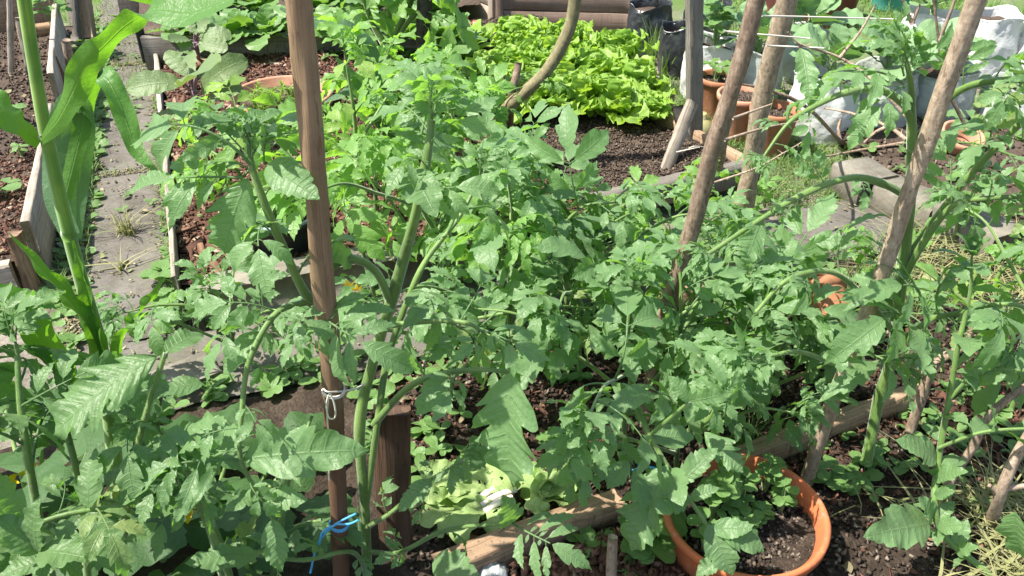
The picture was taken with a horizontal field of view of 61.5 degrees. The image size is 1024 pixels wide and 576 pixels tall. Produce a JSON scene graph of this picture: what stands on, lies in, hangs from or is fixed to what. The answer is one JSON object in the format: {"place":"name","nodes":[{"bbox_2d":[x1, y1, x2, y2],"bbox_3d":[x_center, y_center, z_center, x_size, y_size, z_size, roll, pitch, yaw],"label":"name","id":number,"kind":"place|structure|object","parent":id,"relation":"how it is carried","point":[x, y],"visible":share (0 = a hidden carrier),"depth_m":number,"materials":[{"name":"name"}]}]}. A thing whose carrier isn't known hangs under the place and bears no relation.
{"place":"outdoors","nodes":[
{"label":"outdoors","id":0,"kind":"place"},
{"bbox_2d":[0,26,72,260],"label":"soil","id":1,"kind":"structure","parent":0,"point":[4,81],"depth_m":3.62,"materials":[{"name":"soil"}]},
{"bbox_2d":[139,0,480,34],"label":"soil","id":2,"kind":"structure","parent":0,"point":[149,25],"depth_m":4.81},
{"bbox_2d":[195,8,270,43],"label":"spinach plant","id":3,"kind":"object","parent":2,"relation":"on","point":[231,20],"visible":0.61,"depth_m":4.25,"materials":[{"name":"green plant"}]},
{"bbox_2d":[164,52,583,284],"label":"soil","id":4,"kind":"structure","parent":0,"point":[206,224],"depth_m":3.17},
{"bbox_2d":[126,50,247,118],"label":"kale plant","id":5,"kind":"object","parent":4,"relation":"on","point":[216,67],"visible":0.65,"depth_m":3.40,"materials":[{"name":"green plant"}]},
{"bbox_2d":[167,18,231,63],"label":"kale plant","id":6,"kind":"object","parent":4,"relation":"on","point":[215,37],"visible":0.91,"depth_m":4.07,"materials":[{"name":"green plant"}]},
{"bbox_2d":[158,87,324,202],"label":"tomato plant","id":7,"kind":"object","parent":4,"relation":"on","point":[266,98],"visible":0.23,"depth_m":2.73,"materials":[{"name":"green plant"}]},
{"bbox_2d":[233,4,288,50],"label":"spinach plant","id":8,"kind":"object","parent":4,"relation":"on","point":[273,18],"visible":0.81,"depth_m":4.25,"materials":[{"name":"green plant"}]},
{"bbox_2d":[247,200,308,256],"bbox_3d":[-0.742,-0.199,2.785,0.260,0.134,0.260,0,34,0],"label":"plant pot","id":9,"kind":"object","parent":4,"relation":"on","point":[299,243],"visible":0.08,"depth_m":2.72,"materials":[{"name":"plastic"}]},
{"bbox_2d":[178,9,506,296],"bbox_3d":[-0.474,-0.398,2.528,0.844,0.893,0.738,16,37,22],"label":"tomato plant","id":10,"kind":"object","parent":4,"relation":"on","point":[389,148],"visible":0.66,"depth_m":2.31,"materials":[{"name":"green plant"}]},
{"bbox_2d":[279,7,471,138],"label":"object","id":11,"kind":"object","parent":4,"relation":"on","point":[356,80],"visible":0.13,"depth_m":2.75,"materials":[{"name":"green plant"}]},
{"bbox_2d":[274,32,507,209],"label":"tomato plant","id":12,"kind":"object","parent":4,"relation":"on","point":[383,69],"visible":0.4,"depth_m":2.66,"materials":[{"name":"green plant"}]},
{"bbox_2d":[342,0,479,92],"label":"tomato plant","id":13,"kind":"object","parent":4,"relation":"on","point":[403,9],"visible":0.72,"depth_m":3.44,"materials":[{"name":"green plant"}]},
{"bbox_2d":[331,73,545,243],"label":"tomato plant","id":14,"kind":"object","parent":4,"relation":"on","point":[405,209],"visible":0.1,"depth_m":2.58,"materials":[{"name":"green plant"}]},
{"bbox_2d":[344,43,570,154],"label":"tomato plant","id":15,"kind":"object","parent":4,"relation":"on","point":[549,84],"visible":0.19,"depth_m":3.11,"materials":[{"name":"green plant"}]},
{"bbox_2d":[485,0,580,138],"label":"branch","id":16,"kind":"object","parent":4,"relation":"on","point":[532,85],"visible":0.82,"depth_m":3.08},
{"bbox_2d":[50,0,916,418],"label":"path","id":17,"kind":"structure","parent":0,"point":[108,242],"depth_m":3.00,"materials":[{"name":"concrete"}]},
{"bbox_2d":[149,351,222,406],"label":"concrete block","id":18,"kind":"structure","parent":17,"relation":"on","point":[192,365],"depth_m":2.37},
{"bbox_2d":[94,227,313,361],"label":"tomato plant","id":19,"kind":"object","parent":17,"relation":"on","point":[166,316],"visible":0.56,"depth_m":2.21,"materials":[{"name":"green plant"}]},
{"bbox_2d":[61,4,917,398],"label":"leaf litter","id":20,"kind":"object","parent":17,"relation":"on","point":[69,326],"visible":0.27,"depth_m":3.06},
{"bbox_2d":[0,239,1023,575],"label":"soil","id":21,"kind":"structure","parent":0,"point":[280,406],"depth_m":2.07,"materials":[{"name":"soil"}]},
{"bbox_2d":[0,282,205,575],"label":"tomato plant","id":22,"kind":"object","parent":21,"relation":"on","point":[111,383],"visible":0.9,"depth_m":1.31,"materials":[{"name":"green plant"}]},
{"bbox_2d":[0,0,233,498],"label":"maize plant","id":23,"kind":"object","parent":21,"relation":"on","point":[64,136],"visible":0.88,"depth_m":1.37,"materials":[{"name":"green plant"}]},
{"bbox_2d":[0,388,240,575],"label":"squash plant","id":24,"kind":"object","parent":21,"relation":"on","point":[192,533],"visible":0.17,"depth_m":1.83,"materials":[{"name":"green plant"}]},
{"bbox_2d":[0,402,360,575],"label":"squash plant","id":25,"kind":"object","parent":21,"relation":"on","point":[226,521],"visible":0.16,"depth_m":1.82,"materials":[{"name":"green plant"}]},
{"bbox_2d":[0,375,367,575],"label":"tomato plant","id":26,"kind":"object","parent":21,"relation":"on","point":[22,538],"visible":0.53,"depth_m":1.37,"materials":[{"name":"green plant"}]},
{"bbox_2d":[285,0,349,575],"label":"wooden stake","id":27,"kind":"object","parent":21,"relation":"on","point":[303,54],"visible":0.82,"depth_m":1.20,"materials":[{"name":"wood"}]},
{"bbox_2d":[127,58,591,575],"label":"tomato plant","id":28,"kind":"object","parent":21,"relation":"on","point":[506,412],"visible":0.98,"depth_m":1.33,"materials":[{"name":"green plant"}]},
{"bbox_2d":[262,214,632,412],"bbox_3d":[-0.170,0.150,2.106,0.728,0.461,0.677,-28,43,-34],"label":"tomato plant","id":29,"kind":"object","parent":21,"relation":"on","point":[501,301],"visible":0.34,"depth_m":2.03,"materials":[{"name":"green plant"}]},
{"bbox_2d":[418,459,578,543],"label":"wilted greens","id":30,"kind":"object","parent":21,"relation":"on","point":[539,492],"visible":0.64,"depth_m":1.93,"materials":[{"name":"green plant"}]},
{"bbox_2d":[334,102,672,373],"bbox_3d":[-0.019,-0.077,2.180,0.810,0.751,0.817,0,34,0],"label":"tomato plant","id":31,"kind":"object","parent":21,"relation":"on","point":[594,142],"visible":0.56,"depth_m":2.03,"materials":[{"name":"green plant"}]},
{"bbox_2d":[0,50,1023,575],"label":"wood mulch","id":32,"kind":"object","parent":21,"relation":"on","point":[558,566],"visible":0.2,"depth_m":2.29,"materials":[{"name":"wood"}]},
{"bbox_2d":[230,75,332,125],"bbox_3d":[-0.987,-0.790,3.715,0.429,0.115,0.428,0,34,0],"label":"plant pot","id":33,"kind":"object","parent":32,"relation":"on","point":[269,82],"visible":0.1,"depth_m":3.79,"materials":[{"name":"ceramic"}]},
{"bbox_2d":[0,61,1023,572],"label":"dead leaves","id":34,"kind":"object","parent":21,"relation":"on","point":[846,565],"visible":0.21,"depth_m":2.71,"materials":[{"name":"brown plant"}]},
{"bbox_2d":[431,489,624,575],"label":"edging board","id":35,"kind":"object","parent":21,"relation":"on","point":[598,511],"visible":0.56,"depth_m":1.85,"materials":[{"name":"wood"}]},
{"bbox_2d":[423,176,672,368],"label":"tomato plant","id":36,"kind":"object","parent":21,"relation":"on","point":[598,209],"visible":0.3,"depth_m":2.40,"materials":[{"name":"green plant"}]},
{"bbox_2d":[415,241,799,495],"bbox_3d":[0.283,0.169,1.953,0.852,0.600,0.713,-20,39,-27],"label":"tomato plant","id":37,"kind":"object","parent":21,"relation":"on","point":[628,300],"visible":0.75,"depth_m":1.81,"materials":[{"name":"green plant"}]},
{"bbox_2d":[481,98,762,379],"bbox_3d":[0.126,-0.058,2.235,0.762,0.660,0.808,-29,44,-36],"label":"tomato plant","id":38,"kind":"object","parent":21,"relation":"on","point":[557,322],"visible":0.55,"depth_m":2.10,"materials":[{"name":"green plant"}]},
{"bbox_2d":[618,514,687,564],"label":"weed plant","id":39,"kind":"object","parent":21,"relation":"on","point":[663,547],"visible":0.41,"depth_m":1.79,"materials":[{"name":"green plant"}]},
{"bbox_2d":[509,212,844,434],"bbox_3d":[0.418,0.098,2.097,0.645,0.555,0.708,-23,40,-30],"label":"tomato plant","id":40,"kind":"object","parent":21,"relation":"on","point":[560,246],"visible":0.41,"depth_m":1.95,"materials":[{"name":"green plant"}]},
{"bbox_2d":[584,153,782,260],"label":"tomato plant","id":41,"kind":"object","parent":21,"relation":"on","point":[635,172],"visible":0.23,"depth_m":2.83,"materials":[{"name":"green plant"}]},
{"bbox_2d":[616,352,763,575],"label":"tomato plant","id":42,"kind":"object","parent":21,"relation":"on","point":[725,538],"visible":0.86,"depth_m":1.63,"materials":[{"name":"green plant"}]},
{"bbox_2d":[533,311,859,521],"bbox_3d":[0.392,0.320,1.830,0.518,0.484,0.677,23,40,30],"label":"tomato plant","id":43,"kind":"object","parent":21,"relation":"on","point":[633,396],"visible":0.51,"depth_m":1.76,"materials":[{"name":"green plant"}]},
{"bbox_2d":[640,0,765,428],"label":"wooden stake","id":44,"kind":"object","parent":21,"relation":"on","point":[723,114],"visible":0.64,"depth_m":1.77,"materials":[{"name":"brown wood"}]},
{"bbox_2d":[569,175,839,382],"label":"tomato plant","id":45,"kind":"object","parent":21,"relation":"on","point":[677,223],"visible":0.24,"depth_m":2.30,"materials":[{"name":"green plant"}]},
{"bbox_2d":[663,454,830,575],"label":"plant pot","id":46,"kind":"object","parent":21,"relation":"on","point":[795,540],"visible":0.41,"depth_m":1.80,"materials":[{"name":"orange ceramic"}]},
{"bbox_2d":[697,471,740,519],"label":"seedling","id":47,"kind":"object","parent":46,"relation":"on","point":[727,493],"visible":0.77,"depth_m":1.79,"materials":[{"name":"green plant"}]},
{"bbox_2d":[755,453,786,492],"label":"seedling","id":48,"kind":"object","parent":46,"relation":"on","point":[770,470],"visible":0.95,"depth_m":1.88,"materials":[{"name":"green plant"}]},
{"bbox_2d":[769,476,799,512],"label":"seedling","id":49,"kind":"object","parent":46,"relation":"on","point":[783,492],"visible":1,"depth_m":1.84,"materials":[{"name":"green plant"}]},
{"bbox_2d":[725,0,797,265],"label":"wooden stake","id":50,"kind":"object","parent":21,"relation":"on","point":[767,75],"visible":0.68,"depth_m":2.47,"materials":[{"name":"brown wood"}]},
{"bbox_2d":[669,192,961,420],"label":"tomato plant","id":51,"kind":"object","parent":21,"relation":"on","point":[818,244],"visible":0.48,"depth_m":2.02,"materials":[{"name":"green plant"}]},
{"bbox_2d":[734,384,925,459],"bbox_3d":[0.788,0.356,2.154,0.623,0.088,0.052,-14,36,-20],"label":"edging board","id":52,"kind":"object","parent":21,"relation":"on","point":[856,415],"visible":0.37,"depth_m":2.14,"materials":[{"name":"wood"}]},
{"bbox_2d":[680,1,1023,466],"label":"tomato plant","id":53,"kind":"object","parent":21,"relation":"on","point":[861,337],"visible":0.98,"depth_m":1.61,"materials":[{"name":"green plant"}]},
{"bbox_2d":[800,0,987,486],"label":"wooden stake","id":54,"kind":"object","parent":21,"relation":"on","point":[969,19],"visible":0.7,"depth_m":1.56,"materials":[{"name":"brown wood"}]},
{"bbox_2d":[795,185,1023,575],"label":"dry clippings","id":55,"kind":"object","parent":21,"relation":"on","point":[1014,501],"visible":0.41,"depth_m":1.96,"materials":[{"name":"plant"}]},
{"bbox_2d":[842,216,1023,346],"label":"tomato plant","id":56,"kind":"object","parent":21,"relation":"on","point":[993,250],"visible":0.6,"depth_m":2.31,"materials":[{"name":"green plant"}]},
{"bbox_2d":[903,327,974,435],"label":"branch","id":57,"kind":"object","parent":21,"relation":"on","point":[920,400],"visible":0.45,"depth_m":2.10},
{"bbox_2d":[863,232,1023,575],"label":"tomato plant","id":58,"kind":"object","parent":21,"relation":"on","point":[907,526],"visible":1,"depth_m":1.74,"materials":[{"name":"green plant"}]},
{"bbox_2d":[903,108,1023,188],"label":"tomato plant","id":59,"kind":"object","parent":21,"relation":"on","point":[969,132],"visible":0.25,"depth_m":2.69,"materials":[{"name":"green plant"}]},
{"bbox_2d":[916,180,1023,416],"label":"tomato plant","id":60,"kind":"object","parent":21,"relation":"on","point":[983,398],"visible":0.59,"depth_m":2.13,"materials":[{"name":"green plant"}]},
{"bbox_2d":[926,199,1023,261],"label":"concrete block","id":61,"kind":"structure","parent":21,"relation":"on","point":[1002,231],"depth_m":2.87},
{"bbox_2d":[943,382,1023,515],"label":"branch","id":62,"kind":"object","parent":21,"relation":"on","point":[975,441],"visible":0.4,"depth_m":1.90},
{"bbox_2d":[984,432,1023,528],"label":"branch","id":63,"kind":"object","parent":21,"relation":"on","point":[1004,485],"visible":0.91,"depth_m":1.79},
{"bbox_2d":[0,0,1023,449],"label":"ground","id":64,"kind":"structure","parent":0,"point":[678,6],"depth_m":3.35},
{"bbox_2d":[6,230,41,290],"bbox_3d":[-1.526,-0.069,2.699,0.050,0.240,0.045,-12,36,-17],"label":"wooden post","id":65,"kind":"object","parent":64,"relation":"on","point":[30,280],"visible":0.73,"depth_m":2.67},
{"bbox_2d":[19,103,57,283],"bbox_3d":[-1.699,-0.382,3.150,0.033,0.238,1.032,-12,36,-17],"label":"edging board","id":66,"kind":"object","parent":64,"relation":"on","point":[38,227],"visible":0.44,"depth_m":2.84,"materials":[{"name":"wood"}]},
{"bbox_2d":[47,2,66,100],"bbox_3d":[-2.154,-1.067,4.111,0.030,0.312,1.105,-13,36,-19],"label":"edging board","id":67,"kind":"object","parent":64,"relation":"on","point":[57,32],"visible":0.53,"depth_m":3.95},
{"bbox_2d":[163,155,184,310],"bbox_3d":[-1.170,-0.219,2.971,0.023,0.153,0.942,-12,36,-17],"label":"edging board","id":68,"kind":"object","parent":64,"relation":"on","point":[174,250],"visible":0.44,"depth_m":2.72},
{"bbox_2d":[140,32,416,70],"bbox_3d":[-1.111,-1.174,4.352,1.450,0.234,0.042,-2,34,-3],"label":"edging board","id":69,"kind":"object","parent":64,"relation":"on","point":[154,44],"visible":0.09,"depth_m":4.29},
{"bbox_2d":[198,247,371,327],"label":"concrete block","id":70,"kind":"structure","parent":64,"relation":"on","point":[286,288],"depth_m":2.63,"materials":[{"name":"concrete"}]},
{"bbox_2d":[372,404,412,551],"bbox_3d":[-0.249,0.526,1.851,0.110,0.712,0.031,0,34,0],"label":"wooden post","id":71,"kind":"object","parent":64,"relation":"on","point":[393,455],"visible":0.59,"depth_m":1.72,"materials":[{"name":"brown wood"}]},
{"bbox_2d":[372,220,527,290],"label":"concrete block","id":72,"kind":"structure","parent":64,"relation":"on","point":[412,267],"depth_m":2.74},
{"bbox_2d":[36,12,1023,575],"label":"ground cover","id":73,"kind":"object","parent":64,"relation":"on","point":[214,388],"visible":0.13,"depth_m":2.33,"materials":[{"name":"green plant"}]},
{"bbox_2d":[253,62,572,317],"bbox_3d":[-0.222,-0.171,2.307,0.766,0.765,0.931,0,34,0],"label":"tomato plant","id":74,"kind":"object","parent":73,"relation":"on","point":[293,221],"visible":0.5,"depth_m":2.06,"materials":[{"name":"green plant"}]},
{"bbox_2d":[37,0,1023,354],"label":"grass","id":75,"kind":"structure","parent":64,"relation":"on","point":[785,176],"depth_m":3.46,"materials":[{"name":"plant"}]},
{"bbox_2d":[495,0,629,32],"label":"planter box","id":76,"kind":"object","parent":64,"relation":"on","point":[609,14],"visible":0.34,"depth_m":4.88,"materials":[{"name":"wood"}]},
{"bbox_2d":[627,0,672,56],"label":"grow bag","id":77,"kind":"object","parent":64,"relation":"on","point":[657,12],"visible":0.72,"depth_m":4.56,"materials":[{"name":"plastic"}]},
{"bbox_2d":[579,160,760,212],"bbox_3d":[0.595,-0.367,3.189,0.766,0.106,0.067,-14,37,-20],"label":"edging board","id":78,"kind":"object","parent":64,"relation":"on","point":[720,186],"visible":0.22,"depth_m":3.17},
{"bbox_2d":[657,19,685,79],"bbox_3d":[0.845,-1.218,4.368,0.201,0.269,0.206,0,34,0],"label":"grow bag","id":79,"kind":"object","parent":64,"relation":"on","point":[673,36],"visible":0.59,"depth_m":4.31,"materials":[{"name":"plastic"}]},
{"bbox_2d":[679,31,737,100],"bbox_3d":[0.947,-1.046,4.088,0.277,0.304,0.276,-25,41,-32],"label":"grow bag","id":80,"kind":"object","parent":64,"relation":"on","point":[724,52],"visible":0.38,"depth_m":3.97,"materials":[{"name":"plastic"}]},
{"bbox_2d":[703,0,740,45],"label":"herb plant","id":81,"kind":"object","parent":80,"relation":"on","point":[715,5],"visible":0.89,"depth_m":3.83,"materials":[{"name":"green plant"}]},
{"bbox_2d":[703,69,726,119],"bbox_3d":[0.937,-0.874,3.916,0.202,0.190,0.200,0,34,0],"label":"plant pot","id":82,"kind":"object","parent":64,"relation":"on","point":[711,86],"visible":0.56,"depth_m":3.87,"materials":[{"name":"ceramic"}]},
{"bbox_2d":[717,86,753,142],"bbox_3d":[0.985,-0.748,3.720,0.221,0.200,0.219,0,34,0],"label":"plant pot","id":83,"kind":"object","parent":64,"relation":"on","point":[739,125],"visible":0.41,"depth_m":3.67,"materials":[{"name":"ceramic"}]},
{"bbox_2d":[731,41,782,98],"bbox_3d":[1.141,-1.013,4.057,0.266,0.283,0.280,0,34,0],"label":"grow bag","id":84,"kind":"object","parent":64,"relation":"on","point":[752,71],"visible":0.23,"depth_m":3.95,"materials":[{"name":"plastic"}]},
{"bbox_2d":[714,1,802,53],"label":"collard plant","id":85,"kind":"object","parent":84,"relation":"on","point":[765,23],"visible":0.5,"depth_m":3.93,"materials":[{"name":"green plant"}]},
{"bbox_2d":[749,99,801,158],"bbox_3d":[1.081,-0.656,3.583,0.208,0.200,0.210,0,34,0],"label":"plant pot","id":86,"kind":"object","parent":64,"relation":"on","point":[777,110],"visible":0.48,"depth_m":3.54,"materials":[{"name":"ceramic"}]},
{"bbox_2d":[782,21,829,83],"bbox_3d":[1.474,-1.189,4.344,0.299,0.254,0.286,0,34,0],"label":"grow bag","id":87,"kind":"object","parent":64,"relation":"on","point":[788,63],"visible":0.09,"depth_m":4.27,"materials":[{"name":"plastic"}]},
{"bbox_2d":[773,0,863,25],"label":"collard plant","id":88,"kind":"object","parent":87,"relation":"on","point":[816,7],"visible":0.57,"depth_m":4.19,"materials":[{"name":"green plant"}]},
{"bbox_2d":[787,61,859,146],"bbox_3d":[1.345,-0.806,3.733,0.300,0.302,0.308,0,34,0],"label":"grow bag","id":89,"kind":"object","parent":64,"relation":"on","point":[830,118],"visible":0.3,"depth_m":3.64,"materials":[{"name":"plastic"}]},
{"bbox_2d":[789,23,878,81],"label":"collard plant","id":90,"kind":"object","parent":89,"relation":"on","point":[839,36],"visible":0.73,"depth_m":3.60,"materials":[{"name":"green plant"}]},
{"bbox_2d":[827,156,898,206],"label":"concrete block","id":91,"kind":"structure","parent":64,"relation":"on","point":[867,165],"depth_m":3.25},
{"bbox_2d":[845,55,920,127],"bbox_3d":[1.594,-0.820,3.741,0.314,0.316,0.301,0,34,0],"label":"grow bag","id":92,"kind":"object","parent":64,"relation":"on","point":[869,62],"visible":0.14,"depth_m":3.64,"materials":[{"name":"plastic"}]},
{"bbox_2d":[851,16,941,80],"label":"collard plant","id":93,"kind":"object","parent":92,"relation":"on","point":[887,67],"visible":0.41,"depth_m":3.57,"materials":[{"name":"green plant"}]},
{"bbox_2d":[868,175,938,232],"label":"concrete block","id":94,"kind":"structure","parent":64,"relation":"on","point":[883,199],"depth_m":3.13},
{"bbox_2d":[909,58,981,121],"bbox_3d":[1.876,-0.849,3.796,0.310,0.304,0.310,0,34,0],"label":"grow bag","id":95,"kind":"object","parent":64,"relation":"on","point":[964,101],"visible":0.21,"depth_m":3.68,"materials":[{"name":"plastic"}]},
{"bbox_2d":[968,5,1023,87],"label":"grow bag","id":96,"kind":"object","parent":64,"relation":"on","point":[1001,26],"visible":0.51,"depth_m":4.15,"materials":[{"name":"plastic"}]},
{"bbox_2d":[463,16,731,191],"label":"soil","id":97,"kind":"structure","parent":0,"point":[647,160],"depth_m":3.43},
{"bbox_2d":[473,42,537,75],"bbox_3d":[-0.005,-1.028,3.959,0.361,0.197,0.315,0,34,0],"label":"lettuce","id":98,"kind":"object","parent":97,"relation":"on","point":[503,53],"visible":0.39,"depth_m":3.90,"materials":[{"name":"green plant"}]},
{"bbox_2d":[475,14,551,46],"bbox_3d":[0.029,-1.248,4.277,0.382,0.206,0.340,-21,39,-28],"label":"lettuce","id":99,"kind":"object","parent":97,"relation":"on","point":[507,26],"visible":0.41,"depth_m":4.24,"materials":[{"name":"green plant"}]},
{"bbox_2d":[514,35,578,67],"bbox_3d":[0.189,-1.042,3.966,0.347,0.210,0.362,-11,36,-16],"label":"lettuce","id":100,"kind":"object","parent":97,"relation":"on","point":[540,51],"visible":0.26,"depth_m":3.89,"materials":[{"name":"green plant"}]},
{"bbox_2d":[537,17,597,49],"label":"lettuce","id":101,"kind":"object","parent":97,"relation":"on","point":[583,27],"visible":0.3,"depth_m":4.22,"materials":[{"name":"green plant"}]},
{"bbox_2d":[528,61,611,116],"bbox_3d":[0.235,-0.825,3.635,0.369,0.228,0.355,-23,40,-30],"label":"lettuce","id":102,"kind":"object","parent":97,"relation":"on","point":[570,78],"visible":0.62,"depth_m":3.57,"materials":[{"name":"green plant"}]},
{"bbox_2d":[564,43,628,75],"bbox_3d":[0.395,-0.998,3.905,0.402,0.214,0.341,0,34,0],"label":"lettuce","id":103,"kind":"object","parent":97,"relation":"on","point":[590,60],"visible":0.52,"depth_m":3.85,"materials":[{"name":"green plant"}]},
{"bbox_2d":[570,72,652,124],"bbox_3d":[0.420,-0.794,3.604,0.388,0.206,0.386,0,34,0],"label":"lettuce","id":104,"kind":"object","parent":97,"relation":"on","point":[619,96],"visible":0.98,"depth_m":3.55,"materials":[{"name":"green plant"}]},
{"bbox_2d":[582,27,659,59],"bbox_3d":[0.499,-1.159,4.148,0.420,0.207,0.404,0,34,0],"label":"lettuce","id":105,"kind":"object","parent":97,"relation":"on","point":[628,42],"visible":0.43,"depth_m":4.08,"materials":[{"name":"green plant"}]},
{"bbox_2d":[601,55,675,98],"bbox_3d":[0.564,-0.915,3.786,0.306,0.201,0.349,-26,42,-33],"label":"lettuce","id":106,"kind":"object","parent":97,"relation":"on","point":[642,68],"visible":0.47,"depth_m":3.74,"materials":[{"name":"green plant"}]},
{"bbox_2d":[660,99,698,170],"bbox_3d":[0.638,-0.563,3.341,0.049,0.279,0.302,18,38,25],"label":"leaning stick","id":107,"kind":"object","parent":97,"relation":"on","point":[682,126],"visible":0.86,"depth_m":3.34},
{"bbox_2d":[685,0,703,136],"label":"wooden stake","id":108,"kind":"object","parent":97,"relation":"on","point":[694,20],"visible":0.73,"depth_m":3.31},
{"bbox_2d":[836,117,1023,242],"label":"soil","id":109,"kind":"structure","parent":0,"point":[890,138],"depth_m":3.42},
{"bbox_2d":[0,14,1023,221],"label":"dry soil crumbs","id":110,"kind":"object","parent":109,"relation":"on","point":[634,135],"visible":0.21,"depth_m":3.49,"materials":[{"name":"soil"}]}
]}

